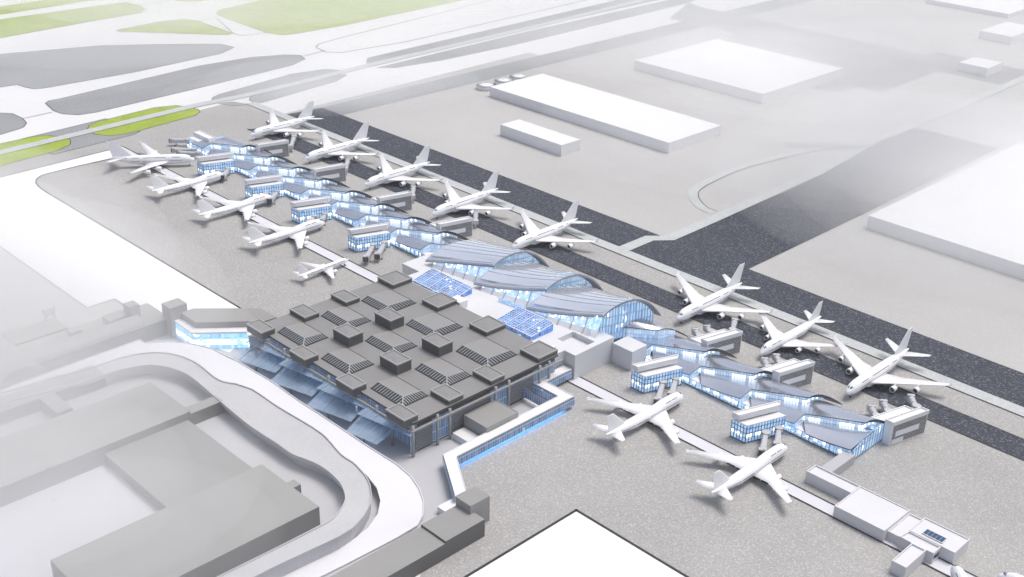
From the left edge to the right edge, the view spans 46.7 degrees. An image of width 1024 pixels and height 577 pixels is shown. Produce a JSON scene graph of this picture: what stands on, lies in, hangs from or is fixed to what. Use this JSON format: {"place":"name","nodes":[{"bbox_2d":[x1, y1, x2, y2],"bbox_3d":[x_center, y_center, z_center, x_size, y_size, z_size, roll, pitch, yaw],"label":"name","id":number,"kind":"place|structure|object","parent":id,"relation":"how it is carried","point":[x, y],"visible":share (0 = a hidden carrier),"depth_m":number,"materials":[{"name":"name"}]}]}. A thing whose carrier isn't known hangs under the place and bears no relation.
{"place":"outdoors","nodes":[
{"label":"outdoors","id":0,"kind":"place"},
{"bbox_2d":[0,113,25,133],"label":"gravel island","id":1,"kind":"structure","parent":0,"point":[9,122],"depth_m":1141.12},
{"bbox_2d":[0,135,69,165],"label":"lawn","id":2,"kind":"structure","parent":0,"point":[14,156],"depth_m":1076.33,"materials":[{"name":"green plant"}]},
{"bbox_2d":[0,0,90,13],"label":"lawn","id":3,"kind":"structure","parent":0,"point":[25,6],"depth_m":1588.18,"materials":[{"name":"green plant"}]},
{"bbox_2d":[0,247,123,332],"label":"gravel yard","id":4,"kind":"structure","parent":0,"point":[27,294],"depth_m":799.39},
{"bbox_2d":[42,305,55,319],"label":"boarding gate","id":5,"kind":"structure","parent":4,"relation":"on","point":[48,310],"depth_m":770.64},
{"bbox_2d":[0,2,143,37],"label":"lawn","id":6,"kind":"structure","parent":0,"point":[23,24],"depth_m":1526.65,"materials":[{"name":"green plant"}]},
{"bbox_2d":[0,466,154,576],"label":"parking court","id":7,"kind":"object","parent":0,"point":[40,530],"visible":0.67,"depth_m":587.18,"materials":[{"name":"concrete"}]},
{"bbox_2d":[32,119,138,153],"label":"taxiway","id":8,"kind":"structure","parent":0,"point":[80,141],"depth_m":1108.37,"materials":[{"name":"grey asphalt"}]},
{"bbox_2d":[0,44,232,88],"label":"gravel island","id":9,"kind":"structure","parent":0,"point":[42,69],"depth_m":1344.16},
{"bbox_2d":[0,150,237,351],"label":"white pavement","id":10,"kind":"structure","parent":0,"point":[81,258],"depth_m":870.89,"materials":[{"name":"white concrete"}]},
{"bbox_2d":[88,105,199,135],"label":"lawn","id":11,"kind":"structure","parent":0,"point":[142,124],"depth_m":1156.13,"materials":[{"name":"green plant"}]},
{"bbox_2d":[117,19,231,34],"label":"lawn","id":12,"kind":"structure","parent":0,"point":[185,26],"depth_m":1490.57,"materials":[{"name":"green plant"}]},
{"bbox_2d":[46,55,303,114],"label":"gravel island","id":13,"kind":"structure","parent":0,"point":[146,89],"depth_m":1268.77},
{"bbox_2d":[169,138,189,145],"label":"jet bridge","id":14,"kind":"structure","parent":0,"point":[176,140],"depth_m":1088.06,"materials":[{"name":"metal"}]},
{"bbox_2d":[171,147,196,152],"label":"jet bridge","id":15,"kind":"structure","parent":0,"point":[175,149],"depth_m":1064.55,"materials":[{"name":"metal"}]},
{"bbox_2d":[176,150,201,155],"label":"jet bridge","id":16,"kind":"structure","parent":0,"point":[196,153],"depth_m":1057.51,"materials":[{"name":"metal"}]},
{"bbox_2d":[0,339,423,576],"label":"departures road","id":17,"kind":"structure","parent":0,"point":[400,511],"depth_m":632.90,"materials":[{"name":"grey concrete"}]},
{"bbox_2d":[0,331,548,576],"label":"forecourt","id":18,"kind":"structure","parent":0,"point":[424,468],"depth_m":654.79,"materials":[{"name":"grey concrete"}]},
{"bbox_2d":[104,420,251,509],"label":"parking structure","id":19,"kind":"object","parent":18,"relation":"on","point":[165,468],"visible":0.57,"depth_m":620.89,"materials":[{"name":"grey concrete"}]},
{"bbox_2d":[212,69,338,99],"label":"gravel island","id":20,"kind":"structure","parent":0,"point":[291,78],"depth_m":1285.10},
{"bbox_2d":[250,74,344,102],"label":"gravel island","id":21,"kind":"structure","parent":0,"point":[264,97],"depth_m":1258.99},
{"bbox_2d":[0,0,645,154],"bbox_3d":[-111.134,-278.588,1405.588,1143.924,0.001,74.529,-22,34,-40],"label":"boundary road","id":22,"kind":"structure","parent":0,"point":[66,136],"depth_m":1273.97,"materials":[{"name":"grey asphalt"}]},
{"bbox_2d":[216,0,460,34],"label":"lawn","id":23,"kind":"structure","parent":0,"point":[283,17],"depth_m":1586.54,"materials":[{"name":"green plant"}]},
{"bbox_2d":[363,243,376,261],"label":"jet bridge","id":24,"kind":"structure","parent":0,"point":[367,255],"depth_m":869.39,"materials":[{"name":"metal"}]},
{"bbox_2d":[374,240,387,259],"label":"jet bridge","id":25,"kind":"structure","parent":0,"point":[381,249],"depth_m":874.70,"materials":[{"name":"metal"}]},
{"bbox_2d":[0,0,769,576],"bbox_3d":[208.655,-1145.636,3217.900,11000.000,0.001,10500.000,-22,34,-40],"label":"ground","id":26,"kind":"structure","parent":0,"point":[28,104],"depth_m":1439.54,"materials":[{"name":"concrete"}]},
{"bbox_2d":[0,333,47,389],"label":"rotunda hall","id":27,"kind":"structure","parent":26,"relation":"on","point":[14,372],"depth_m":694.89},
{"bbox_2d":[2,317,67,345],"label":"annexe building","id":28,"kind":"structure","parent":26,"relation":"on","point":[31,332],"depth_m":738.92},
{"bbox_2d":[0,365,106,425],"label":"parking structure","id":29,"kind":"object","parent":26,"relation":"on","point":[16,409],"visible":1,"depth_m":682.89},
{"bbox_2d":[40,393,72,418],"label":"link building","id":30,"kind":"structure","parent":26,"relation":"on","point":[53,405],"depth_m":668.43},
{"bbox_2d":[0,298,186,371],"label":"pier terminal","id":31,"kind":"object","parent":26,"relation":"on","point":[132,321],"visible":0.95,"depth_m":736.53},
{"bbox_2d":[0,382,190,506],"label":"parking structure","id":32,"kind":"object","parent":26,"relation":"on","point":[50,452],"visible":0.9,"depth_m":633.23,"materials":[{"name":"grey concrete"}]},
{"bbox_2d":[50,464,319,576],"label":"parking structure","id":33,"kind":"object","parent":26,"relation":"on","point":[230,523],"visible":1,"depth_m":562.81,"materials":[{"name":"grey concrete"}]},
{"bbox_2d":[287,479,300,492],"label":"stair tower","id":34,"kind":"structure","parent":33,"relation":"on","point":[295,484],"depth_m":602.88,"materials":[{"name":"grey concrete"}]},
{"bbox_2d":[0,352,371,576],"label":"curved ramp","id":35,"kind":"structure","parent":26,"relation":"on","point":[297,440],"depth_m":638.35,"materials":[{"name":"concrete"}]},
{"bbox_2d":[185,395,223,424],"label":"link building","id":36,"kind":"structure","parent":26,"relation":"on","point":[206,409],"depth_m":670.65,"materials":[{"name":"grey concrete"}]},
{"bbox_2d":[174,308,276,350],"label":"glass connector","id":37,"kind":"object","parent":26,"relation":"on","point":[218,327],"visible":0.84,"depth_m":747.07,"materials":[{"name":"glass"}]},
{"bbox_2d":[239,270,563,457],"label":"terminal","id":38,"kind":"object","parent":26,"relation":"on","point":[403,357],"visible":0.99,"depth_m":702.23,"materials":[{"name":"grey glass"}]},
{"bbox_2d":[366,0,655,65],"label":"taxiway island","id":39,"kind":"structure","parent":0,"point":[485,33],"depth_m":1519.61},
{"bbox_2d":[0,104,1023,576],"bbox_3d":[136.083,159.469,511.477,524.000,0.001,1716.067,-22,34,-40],"label":"concrete apron","id":40,"kind":"object","parent":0,"point":[640,488],"visible":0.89,"depth_m":657.40,"materials":[{"name":"grey concrete"}]},
{"bbox_2d":[105,141,194,174],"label":"double deck airliner","id":41,"kind":"object","parent":40,"relation":"on","point":[153,158],"visible":1,"depth_m":1033.23,"materials":[{"name":"white paint"}]},
{"bbox_2d":[145,171,222,196],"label":"jumbo airliner","id":42,"kind":"object","parent":40,"relation":"on","point":[197,185],"visible":1,"depth_m":984.99,"materials":[{"name":"white paint"}]},
{"bbox_2d":[189,130,215,144],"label":"gate pavilion","id":43,"kind":"structure","parent":40,"relation":"on","point":[199,135],"depth_m":1082.72,"materials":[{"name":"white glass"}]},
{"bbox_2d":[196,152,234,175],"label":"gate pavilion","id":44,"kind":"structure","parent":40,"relation":"on","point":[207,164],"depth_m":1021.39,"materials":[{"name":"blue glass"}]},
{"bbox_2d":[192,194,270,220],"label":"jumbo airliner","id":45,"kind":"object","parent":40,"relation":"on","point":[245,207],"visible":1,"depth_m":941.60,"materials":[{"name":"white paint"}]},
{"bbox_2d":[243,174,283,197],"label":"gate pavilion","id":46,"kind":"structure","parent":40,"relation":"on","point":[259,185],"depth_m":974.51,"materials":[{"name":"blue glass"}]},
{"bbox_2d":[255,139,288,156],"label":"gate pavilion","id":47,"kind":"structure","parent":40,"relation":"on","point":[279,147],"depth_m":1062.22,"materials":[{"name":"grey glass"}]},
{"bbox_2d":[267,189,279,203],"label":"jet bridge","id":48,"kind":"structure","parent":40,"relation":"on","point":[274,195],"depth_m":967.17,"materials":[{"name":"metal"}]},
{"bbox_2d":[241,219,324,249],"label":"jumbo airliner","id":49,"kind":"object","parent":40,"relation":"on","point":[297,234],"visible":1,"depth_m":896.01,"materials":[{"name":"white paint"}]},
{"bbox_2d":[251,101,323,139],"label":"double deck airliner","id":50,"kind":"object","parent":40,"relation":"on","point":[275,126],"visible":1,"depth_m":1125.97,"materials":[{"name":"white paint"}]},
{"bbox_2d":[290,196,331,223],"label":"gate pavilion","id":51,"kind":"structure","parent":40,"relation":"on","point":[303,210],"depth_m":932.55,"materials":[{"name":"blue glass"}]},
{"bbox_2d":[293,258,348,278],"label":"twinjet airliner","id":52,"kind":"object","parent":40,"relation":"on","point":[304,272],"visible":1,"depth_m":845.27,"materials":[{"name":"white paint"}]},
{"bbox_2d":[307,163,345,181],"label":"gate pavilion","id":53,"kind":"structure","parent":40,"relation":"on","point":[336,172],"depth_m":1008.88,"materials":[{"name":"grey glass"}]},
{"bbox_2d":[187,136,468,257],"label":"concourse","id":54,"kind":"structure","parent":40,"relation":"on","point":[417,237],"depth_m":962.17,"materials":[{"name":"glass"}]},
{"bbox_2d":[305,122,379,162],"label":"double deck airliner","id":55,"kind":"object","parent":40,"relation":"on","point":[328,149],"visible":1,"depth_m":1071.35,"materials":[{"name":"white paint"}]},
{"bbox_2d":[347,222,390,252],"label":"gate pavilion","id":56,"kind":"structure","parent":40,"relation":"on","point":[361,238],"depth_m":886.23,"materials":[{"name":"blue glass"}]},
{"bbox_2d":[371,191,411,211],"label":"gate pavilion","id":57,"kind":"structure","parent":40,"relation":"on","point":[402,200],"depth_m":953.72,"materials":[{"name":"grey glass"}]},
{"bbox_2d":[364,145,442,188],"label":"double deck airliner","id":58,"kind":"object","parent":40,"relation":"on","point":[388,174],"visible":1,"depth_m":1016.55,"materials":[{"name":"white paint"}]},
{"bbox_2d":[330,487,489,576],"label":"grey building","id":59,"kind":"structure","parent":40,"relation":"on","point":[451,528],"depth_m":564.77,"materials":[{"name":"grey concrete"}]},
{"bbox_2d":[430,216,472,238],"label":"gate pavilion","id":60,"kind":"structure","parent":40,"relation":"on","point":[462,226],"depth_m":907.81,"materials":[{"name":"grey glass"}]},
{"bbox_2d":[453,427,478,443],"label":"service block","id":61,"kind":"structure","parent":40,"relation":"on","point":[463,435],"depth_m":656.51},
{"bbox_2d":[432,171,514,218],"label":"double deck airliner","id":62,"kind":"object","parent":40,"relation":"on","point":[454,202],"visible":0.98,"depth_m":961.64,"materials":[{"name":"white paint"}]},
{"bbox_2d":[472,211,478,227],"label":"jet bridge","id":63,"kind":"structure","parent":40,"relation":"on","point":[475,222],"depth_m":930.99,"materials":[{"name":"metal"}]},
{"bbox_2d":[464,400,517,435],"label":"service block","id":64,"kind":"structure","parent":40,"relation":"on","point":[488,417],"depth_m":661.46,"materials":[{"name":"grey concrete"}]},
{"bbox_2d":[442,365,574,502],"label":"glazed walkway","id":65,"kind":"structure","parent":40,"relation":"on","point":[560,400],"depth_m":662.82,"materials":[{"name":"white glass"}]},
{"bbox_2d":[402,239,660,379],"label":"great hall","id":66,"kind":"structure","parent":40,"relation":"on","point":[578,321],"depth_m":768.54,"materials":[{"name":"metal"}]},
{"bbox_2d":[492,249,538,268],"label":"arch window","id":67,"kind":"structure","parent":66,"relation":"in","point":[521,256],"depth_m":813.13,"materials":[{"name":"blue glass"}]},
{"bbox_2d":[499,297,547,316],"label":"strip window","id":68,"kind":"structure","parent":66,"relation":"in","point":[510,303],"depth_m":770.89,"materials":[{"name":"blue glass"}]},
{"bbox_2d":[545,272,591,292],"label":"arch window","id":69,"kind":"structure","parent":66,"relation":"in","point":[574,280],"depth_m":781.59,"materials":[{"name":"blue glass"}]},
{"bbox_2d":[598,300,651,338],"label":"arch window","id":70,"kind":"structure","parent":66,"relation":"in","point":[618,300],"depth_m":750.00,"materials":[{"name":"blue glass"}]},
{"bbox_2d":[511,200,598,248],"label":"double deck airliner","id":71,"kind":"object","parent":40,"relation":"on","point":[533,234],"visible":0.96,"depth_m":906.89,"materials":[{"name":"white paint"}]},
{"bbox_2d":[612,336,646,370],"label":"podium annexe","id":72,"kind":"structure","parent":40,"relation":"on","point":[627,352],"depth_m":734.78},
{"bbox_2d":[587,392,683,445],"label":"jumbo airliner","id":73,"kind":"object","parent":40,"relation":"on","point":[656,413],"visible":1,"depth_m":672.38,"materials":[{"name":"white paint"}]},
{"bbox_2d":[630,354,682,393],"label":"gate pavilion","id":74,"kind":"structure","parent":40,"relation":"on","point":[647,376],"depth_m":709.91,"materials":[{"name":"blue glass"}]},
{"bbox_2d":[653,379,667,403],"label":"jet bridge","id":75,"kind":"structure","parent":40,"relation":"on","point":[662,385],"depth_m":700.29,"materials":[{"name":"metal"}]},
{"bbox_2d":[667,376,679,395],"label":"jet bridge","id":76,"kind":"structure","parent":40,"relation":"on","point":[674,382],"depth_m":706.55,"materials":[{"name":"metal"}]},
{"bbox_2d":[690,329,742,356],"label":"gate pavilion","id":77,"kind":"structure","parent":40,"relation":"on","point":[728,341],"depth_m":749.05,"materials":[{"name":"grey glass"}]},
{"bbox_2d":[676,263,772,323],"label":"double deck airliner","id":78,"kind":"object","parent":40,"relation":"on","point":[701,304],"visible":1,"depth_m":807.12,"materials":[{"name":"white paint"}]},
{"bbox_2d":[686,443,791,504],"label":"jumbo airliner","id":79,"kind":"object","parent":40,"relation":"on","point":[761,467],"visible":1,"depth_m":625.77,"materials":[{"name":"white paint"}]},
{"bbox_2d":[614,319,884,457],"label":"concourse","id":80,"kind":"structure","parent":40,"relation":"on","point":[814,418],"depth_m":695.45,"materials":[{"name":"glass"}]},
{"bbox_2d":[730,400,785,443],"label":"gate pavilion","id":81,"kind":"structure","parent":40,"relation":"on","point":[748,425],"depth_m":663.37,"materials":[{"name":"blue glass"}]},
{"bbox_2d":[760,358,814,387],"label":"gate pavilion","id":82,"kind":"structure","parent":40,"relation":"on","point":[796,372],"depth_m":714.93,"materials":[{"name":"grey glass"}]},
{"bbox_2d":[759,301,847,356],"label":"jumbo airliner","id":83,"kind":"object","parent":40,"relation":"on","point":[779,339],"visible":1,"depth_m":765.86,"materials":[{"name":"white paint"}]},
{"bbox_2d":[805,450,969,576],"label":"cargo annexe","id":84,"kind":"structure","parent":40,"relation":"on","point":[918,541],"depth_m":590.73,"materials":[{"name":"white concrete"}]},
{"bbox_2d":[833,327,952,397],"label":"double deck airliner","id":85,"kind":"object","parent":40,"relation":"on","point":[869,375],"visible":1,"depth_m":724.82,"materials":[{"name":"white paint"}]},
{"bbox_2d":[872,405,929,445],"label":"gate pavilion","id":86,"kind":"structure","parent":40,"relation":"on","point":[904,422],"depth_m":666.16,"materials":[{"name":"grey glass"}]},
{"bbox_2d":[906,393,920,408],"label":"jet bridge","id":87,"kind":"structure","parent":40,"relation":"on","point":[911,400],"depth_m":696.75,"materials":[{"name":"metal"}]},
{"bbox_2d":[950,564,967,576],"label":"jumbo airliner","id":88,"kind":"object","parent":40,"relation":"on","point":[957,571],"visible":1,"depth_m":551.75,"materials":[{"name":"white paint"}]},
{"bbox_2d":[998,572,1023,576],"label":"double deck airliner","id":89,"kind":"object","parent":40,"relation":"on","point":[1008,574],"visible":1,"depth_m":550.09,"materials":[{"name":"white paint"}]},
{"bbox_2d":[377,0,694,67],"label":"taxiway island","id":90,"kind":"structure","parent":0,"point":[519,38],"depth_m":1505.06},
{"bbox_2d":[122,147,974,576],"bbox_3d":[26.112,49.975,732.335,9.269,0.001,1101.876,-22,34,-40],"label":"service road","id":91,"kind":"structure","parent":0,"point":[792,491],"depth_m":689.74,"materials":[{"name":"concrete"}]},
{"bbox_2d":[322,0,810,114],"bbox_3d":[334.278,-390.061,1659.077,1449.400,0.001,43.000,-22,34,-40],"label":"taxiway","id":92,"kind":"structure","parent":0,"point":[377,100],"depth_m":1397.96,"materials":[{"name":"grey concrete"}]},
{"bbox_2d":[469,511,684,576],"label":"white stand","id":93,"kind":"object","parent":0,"point":[576,544],"visible":1,"depth_m":568.67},
{"bbox_2d":[246,102,1023,415],"bbox_3d":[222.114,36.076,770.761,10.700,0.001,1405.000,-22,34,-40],"label":"perimeter road","id":94,"kind":"structure","parent":0,"point":[957,385],"depth_m":850.26,"materials":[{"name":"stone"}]},
{"bbox_2d":[0,0,1023,576],"bbox_3d":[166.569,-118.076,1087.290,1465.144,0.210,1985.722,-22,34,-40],"label":"kerb lines","id":95,"kind":"object","parent":94,"relation":"on","point":[508,240],"visible":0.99,"depth_m":894.37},
{"bbox_2d":[250,129,1023,458],"bbox_3d":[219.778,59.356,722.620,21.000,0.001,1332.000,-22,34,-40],"label":"taxilane","id":96,"kind":"structure","parent":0,"point":[950,417],"depth_m":802.08,"materials":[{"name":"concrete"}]},
{"bbox_2d":[285,0,1023,372],"bbox_3d":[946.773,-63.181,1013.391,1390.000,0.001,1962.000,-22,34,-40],"label":"gravel field","id":97,"kind":"structure","parent":0,"point":[939,296],"depth_m":1132.37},
{"bbox_2d":[476,83,493,90],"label":"storage tank","id":98,"kind":"object","parent":97,"relation":"on","point":[483,86],"visible":0.85,"depth_m":1273.77,"materials":[{"name":"metal"}]},
{"bbox_2d":[494,78,511,84],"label":"storage tank","id":99,"kind":"object","parent":97,"relation":"on","point":[497,81],"visible":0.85,"depth_m":1294.11,"materials":[{"name":"metal"}]},
{"bbox_2d":[500,119,579,155],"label":"storage shed","id":100,"kind":"structure","parent":97,"relation":"on","point":[542,138],"depth_m":1110.69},
{"bbox_2d":[490,73,720,153],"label":"hangar","id":101,"kind":"structure","parent":97,"relation":"on","point":[650,126],"depth_m":1181.16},
{"bbox_2d":[634,39,842,103],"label":"hangar","id":102,"kind":"structure","parent":97,"relation":"on","point":[758,75],"depth_m":1336.43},
{"bbox_2d":[866,143,1023,279],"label":"warehouse","id":103,"kind":"structure","parent":97,"relation":"on","point":[974,213],"depth_m":947.16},
{"bbox_2d":[925,0,1023,18],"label":"warehouse","id":104,"kind":"structure","parent":97,"relation":"on","point":[1007,9],"depth_m":1691.11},
{"bbox_2d":[958,57,1002,76],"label":"storage shed","id":105,"kind":"structure","parent":97,"relation":"on","point":[984,67],"depth_m":1381.05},
{"bbox_2d":[978,22,1023,44],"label":"storage shed","id":106,"kind":"structure","parent":97,"relation":"on","point":[1009,33],"depth_m":1528.52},
{"bbox_2d":[287,108,1023,406],"bbox_3d":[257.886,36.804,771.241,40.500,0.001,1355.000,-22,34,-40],"label":"taxilane","id":107,"kind":"structure","parent":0,"point":[980,373],"depth_m":868.48,"materials":[{"name":"asphalt"}]},
{"bbox_2d":[757,429,770,455],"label":"jet bridge","id":108,"kind":"structure","parent":0,"point":[765,435],"depth_m":653.26,"materials":[{"name":"metal"}]},
{"bbox_2d":[688,143,861,213],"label":"field loop road","id":109,"kind":"structure","parent":0,"point":[694,197],"depth_m":1065.86,"materials":[{"name":"grey concrete"}]},
{"bbox_2d":[773,425,783,445],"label":"jet bridge","id":110,"kind":"structure","parent":0,"point":[778,430],"depth_m":660.03,"materials":[{"name":"metal"}]},
{"bbox_2d":[619,75,1023,250],"bbox_3d":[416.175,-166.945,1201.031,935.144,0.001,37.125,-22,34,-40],"label":"field road","id":111,"kind":"structure","parent":0,"point":[754,200],"depth_m":1056.64,"materials":[{"name":"grey concrete"}]},
{"bbox_2d":[675,128,996,268],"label":"cross taxilane","id":112,"kind":"structure","parent":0,"point":[880,173],"depth_m":1009.38,"materials":[{"name":"asphalt"}]},
{"bbox_2d":[670,3,1023,92],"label":"apron","id":113,"kind":"object","parent":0,"point":[872,67],"visible":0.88,"depth_m":1444.63,"materials":[{"name":"grey concrete"}]},
{"bbox_2d":[866,404,879,416],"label":"jet bridge","id":114,"kind":"structure","parent":0,"point":[871,409],"depth_m":687.13,"materials":[{"name":"metal"}]},
{"bbox_2d":[878,399,891,412],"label":"jet bridge","id":115,"kind":"structure","parent":0,"point":[883,404],"depth_m":692.14,"materials":[{"name":"metal"}]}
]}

